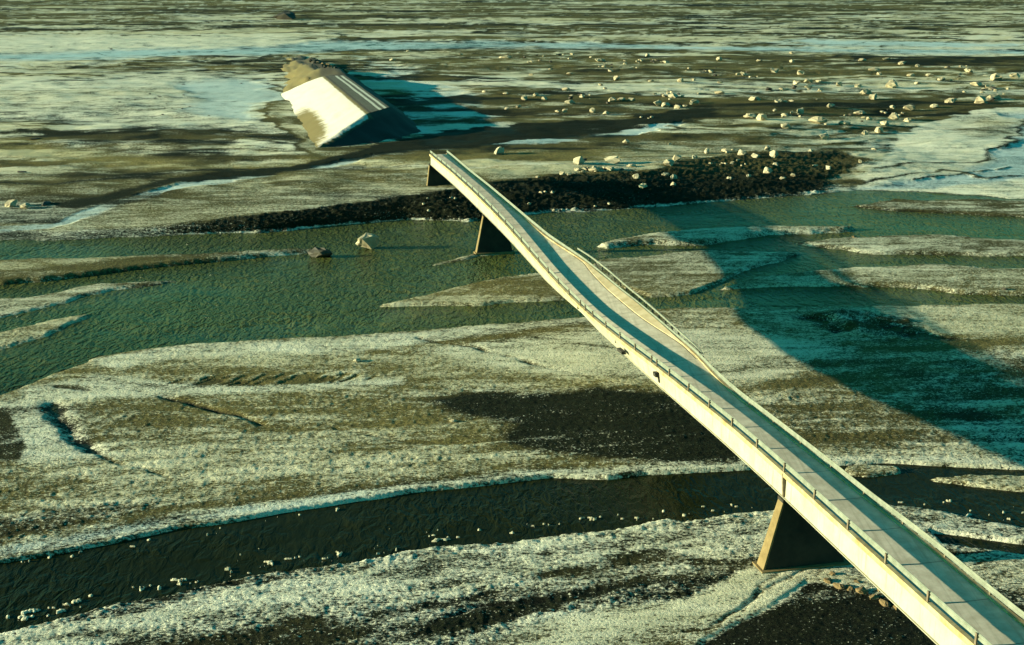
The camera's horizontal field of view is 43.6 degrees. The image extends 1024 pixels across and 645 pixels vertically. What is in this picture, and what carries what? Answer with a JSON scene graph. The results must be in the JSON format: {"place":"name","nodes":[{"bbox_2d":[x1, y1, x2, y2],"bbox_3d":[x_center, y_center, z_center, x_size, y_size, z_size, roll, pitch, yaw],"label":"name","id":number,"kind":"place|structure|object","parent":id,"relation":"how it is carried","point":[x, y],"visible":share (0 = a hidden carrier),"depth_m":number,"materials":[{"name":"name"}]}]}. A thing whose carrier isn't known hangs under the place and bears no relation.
{"place":"outdoors","nodes":[
{"label":"outdoors","id":0,"kind":"place"},
{"bbox_2d":[328,76,388,111],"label":"road","id":1,"kind":"structure","parent":0,"point":[364,97],"depth_m":393.35,"materials":[{"name":"grey asphalt"}]},
{"bbox_2d":[0,0,1023,644],"bbox_3d":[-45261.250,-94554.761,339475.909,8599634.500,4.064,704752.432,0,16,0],"label":"ground","id":2,"kind":"structure","parent":0,"point":[188,436],"depth_m":173.63,"materials":[{"name":"grey soil"}]},
{"bbox_2d":[4,199,17,206],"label":"ice block","id":3,"kind":"object","parent":2,"relation":"on","point":[11,203],"depth_m":248.55,"materials":[{"name":"white ice"}]},
{"bbox_2d":[20,203,29,208],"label":"ice block","id":4,"kind":"object","parent":2,"relation":"on","point":[26,205],"depth_m":246.50,"materials":[{"name":"white ice"}]},
{"bbox_2d":[40,201,51,205],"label":"boulder","id":5,"kind":"object","parent":2,"relation":"on","point":[44,203],"visible":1,"depth_m":250.09,"materials":[{"name":"grey stone"}]},
{"bbox_2d":[273,11,295,19],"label":"boulder","id":6,"kind":"object","parent":2,"relation":"on","point":[285,15],"visible":0.96,"depth_m":1080.27,"materials":[{"name":"grey stone"}]},
{"bbox_2d":[308,247,331,257],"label":"boulder","id":7,"kind":"object","parent":2,"relation":"on","point":[315,252],"visible":1,"depth_m":209.07,"materials":[{"name":"grey stone"}]},
{"bbox_2d":[280,55,420,147],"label":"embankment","id":8,"kind":"structure","parent":2,"relation":"on","point":[328,111],"depth_m":364.88,"materials":[{"name":"white concrete"}]},
{"bbox_2d":[355,232,379,248],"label":"ice block","id":9,"kind":"object","parent":2,"relation":"on","point":[368,240],"depth_m":214.81,"materials":[{"name":"white ice"}]},
{"bbox_2d":[494,146,503,154],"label":"ice block","id":10,"kind":"object","parent":2,"relation":"on","point":[499,150],"depth_m":303.60,"materials":[{"name":"white ice"}]},
{"bbox_2d":[564,100,574,103],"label":"ice block","id":11,"kind":"object","parent":2,"relation":"on","point":[569,101],"depth_m":413.42,"materials":[{"name":"white ice"}]},
{"bbox_2d":[573,156,584,164],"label":"ice block","id":12,"kind":"object","parent":2,"relation":"on","point":[578,160],"depth_m":284.83,"materials":[{"name":"white ice"}]},
{"bbox_2d":[608,97,615,101],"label":"ice block","id":13,"kind":"object","parent":2,"relation":"on","point":[612,99],"depth_m":422.22,"materials":[{"name":"white ice"}]},
{"bbox_2d":[604,156,620,163],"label":"ice block","id":14,"kind":"object","parent":2,"relation":"on","point":[613,159],"depth_m":288.80,"materials":[{"name":"white ice"}]},
{"bbox_2d":[632,173,639,178],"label":"ice block","id":15,"kind":"object","parent":2,"relation":"on","point":[635,176],"depth_m":268.08,"materials":[{"name":"white ice"}]},
{"bbox_2d":[639,183,646,188],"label":"ice block","id":16,"kind":"object","parent":2,"relation":"on","point":[642,185],"depth_m":262.10,"materials":[{"name":"white ice"}]},
{"bbox_2d":[653,100,660,105],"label":"ice block","id":17,"kind":"object","parent":2,"relation":"on","point":[657,102],"depth_m":411.33,"materials":[{"name":"white ice"}]},
{"bbox_2d":[661,102,669,106],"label":"ice block","id":18,"kind":"object","parent":2,"relation":"on","point":[665,104],"depth_m":409.41,"materials":[{"name":"white ice"}]},
{"bbox_2d":[663,159,673,165],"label":"ice block","id":19,"kind":"object","parent":2,"relation":"on","point":[668,162],"depth_m":285.43,"materials":[{"name":"white ice"}]},
{"bbox_2d":[668,93,677,97],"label":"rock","id":20,"kind":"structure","parent":2,"relation":"on","point":[673,95],"depth_m":430.93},
{"bbox_2d":[672,155,681,161],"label":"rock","id":21,"kind":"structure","parent":2,"relation":"on","point":[675,158],"depth_m":291.32,"materials":[{"name":"white stone"}]},
{"bbox_2d":[427,150,1023,644],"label":"damaged bridge","id":22,"kind":"structure","parent":2,"relation":"on","point":[825,514],"depth_m":100.90,"materials":[{"name":"concrete"}]},
{"bbox_2d":[738,149,746,154],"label":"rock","id":23,"kind":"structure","parent":2,"relation":"on","point":[741,152],"depth_m":306.05,"materials":[{"name":"beige stone"}]},
{"bbox_2d":[743,113,756,117],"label":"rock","id":24,"kind":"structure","parent":2,"relation":"on","point":[749,115],"depth_m":377.15,"materials":[{"name":"beige stone"}]},
{"bbox_2d":[748,96,758,99],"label":"ice block","id":25,"kind":"object","parent":2,"relation":"on","point":[754,98],"depth_m":424.40,"materials":[{"name":"white ice"}]},
{"bbox_2d":[751,153,759,157],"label":"ice block","id":26,"kind":"object","parent":2,"relation":"on","point":[754,155],"depth_m":302.16,"materials":[{"name":"white ice"}]},
{"bbox_2d":[756,113,766,120],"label":"ice block","id":27,"kind":"object","parent":2,"relation":"on","point":[761,117],"depth_m":370.33,"materials":[{"name":"white ice"}]},
{"bbox_2d":[763,167,772,172],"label":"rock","id":28,"kind":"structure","parent":2,"relation":"on","point":[768,170],"depth_m":282.93,"materials":[{"name":"white stone"}]},
{"bbox_2d":[770,150,778,157],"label":"ice block","id":29,"kind":"object","parent":2,"relation":"on","point":[774,154],"depth_m":302.43,"materials":[{"name":"white ice"}]},
{"bbox_2d":[771,68,778,72],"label":"ice block","id":30,"kind":"object","parent":2,"relation":"on","point":[774,70],"depth_m":538.22,"materials":[{"name":"white ice"}]},
{"bbox_2d":[781,123,790,128],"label":"ice block","id":31,"kind":"object","parent":2,"relation":"on","point":[786,125],"depth_m":352.54,"materials":[{"name":"white ice"}]},
{"bbox_2d":[797,107,803,113],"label":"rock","id":32,"kind":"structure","parent":2,"relation":"on","point":[800,110],"depth_m":390.48,"materials":[{"name":"grey stone"}]},
{"bbox_2d":[797,70,804,74],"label":"ice block","id":33,"kind":"object","parent":2,"relation":"on","point":[800,72],"depth_m":527.95,"materials":[{"name":"white ice"}]},
{"bbox_2d":[804,79,812,82],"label":"ice block","id":34,"kind":"object","parent":2,"relation":"on","point":[808,81],"depth_m":491.66,"materials":[{"name":"white ice"}]},
{"bbox_2d":[808,116,826,123],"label":"ice block","id":35,"kind":"object","parent":2,"relation":"on","point":[818,120],"depth_m":365.69,"materials":[{"name":"white ice"}]},
{"bbox_2d":[819,133,828,138],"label":"ice block","id":36,"kind":"object","parent":2,"relation":"on","point":[824,136],"depth_m":338.98,"materials":[{"name":"white ice"}]},
{"bbox_2d":[824,578,832,583],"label":"silt block","id":37,"kind":"object","parent":2,"relation":"on","point":[828,580],"depth_m":98.29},
{"bbox_2d":[833,583,845,588],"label":"silt block","id":38,"kind":"object","parent":2,"relation":"on","point":[838,586],"depth_m":97.47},
{"bbox_2d":[838,121,850,124],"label":"ice block","id":39,"kind":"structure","parent":2,"relation":"on","point":[843,123],"depth_m":366.47,"materials":[{"name":"white ice"}]},
{"bbox_2d":[846,584,854,590],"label":"silt block","id":40,"kind":"object","parent":2,"relation":"on","point":[849,587],"depth_m":97.35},
{"bbox_2d":[854,110,865,114],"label":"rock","id":41,"kind":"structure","parent":2,"relation":"on","point":[859,112],"depth_m":395.56,"materials":[{"name":"beige stone"}]},
{"bbox_2d":[855,586,868,593],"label":"silt block","id":42,"kind":"object","parent":2,"relation":"on","point":[862,590],"depth_m":96.67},
{"bbox_2d":[860,89,871,94],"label":"ice block","id":43,"kind":"object","parent":2,"relation":"on","point":[866,91],"depth_m":450.30,"materials":[{"name":"white ice"}]},
{"bbox_2d":[869,93,876,99],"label":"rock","id":44,"kind":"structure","parent":2,"relation":"on","point":[873,96],"depth_m":433.01,"materials":[{"name":"white stone"}]},
{"bbox_2d":[869,594,878,599],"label":"silt block","id":45,"kind":"object","parent":2,"relation":"on","point":[874,597],"depth_m":95.95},
{"bbox_2d":[868,67,879,70],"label":"ice block","id":46,"kind":"object","parent":2,"relation":"on","point":[875,69],"depth_m":553.30,"materials":[{"name":"white ice"}]},
{"bbox_2d":[874,127,882,132],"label":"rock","id":47,"kind":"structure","parent":2,"relation":"on","point":[878,129],"depth_m":357.36,"materials":[{"name":"beige stone"}]},
{"bbox_2d":[880,120,889,124],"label":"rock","id":48,"kind":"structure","parent":2,"relation":"on","point":[885,122],"depth_m":372.17,"materials":[{"name":"beige stone"}]},
{"bbox_2d":[879,599,890,606],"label":"silt block","id":49,"kind":"object","parent":2,"relation":"on","point":[884,603],"depth_m":95.11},
{"bbox_2d":[885,80,897,87],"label":"ice block","id":50,"kind":"object","parent":2,"relation":"on","point":[892,84],"depth_m":478.24,"materials":[{"name":"white ice"}]},
{"bbox_2d":[888,112,899,119],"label":"ice block","id":51,"kind":"object","parent":2,"relation":"on","point":[894,115],"depth_m":386.52,"materials":[{"name":"white ice"}]},
{"bbox_2d":[903,104,914,109],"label":"ice block","id":52,"kind":"object","parent":2,"relation":"on","point":[909,107],"depth_m":409.61,"materials":[{"name":"white ice"}]},
{"bbox_2d":[944,98,956,102],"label":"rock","id":53,"kind":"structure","parent":2,"relation":"on","point":[950,100],"depth_m":429.14,"materials":[{"name":"white stone"}]},
{"bbox_2d":[970,82,982,85],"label":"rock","id":54,"kind":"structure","parent":2,"relation":"on","point":[976,83],"depth_m":487.54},
{"bbox_2d":[974,96,985,103],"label":"ice block","id":55,"kind":"object","parent":2,"relation":"on","point":[980,100],"depth_m":427.58,"materials":[{"name":"white ice"}]},
{"bbox_2d":[986,94,1000,98],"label":"ice block","id":56,"kind":"object","parent":2,"relation":"on","point":[996,96],"depth_m":439.93,"materials":[{"name":"white ice"}]},
{"bbox_2d":[990,73,1001,80],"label":"ice block","id":57,"kind":"object","parent":2,"relation":"on","point":[995,76],"depth_m":506.18,"materials":[{"name":"white ice"}]},
{"bbox_2d":[1009,73,1019,77],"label":"ice block","id":58,"kind":"object","parent":2,"relation":"on","point":[1014,75],"depth_m":514.90,"materials":[{"name":"white ice"}]},
{"bbox_2d":[0,190,1023,632],"bbox_3d":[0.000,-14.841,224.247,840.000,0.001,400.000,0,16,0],"label":"river water","id":59,"kind":"structure","parent":0,"point":[348,286],"depth_m":173.42,"materials":[{"name":"green liquid"}]}
]}

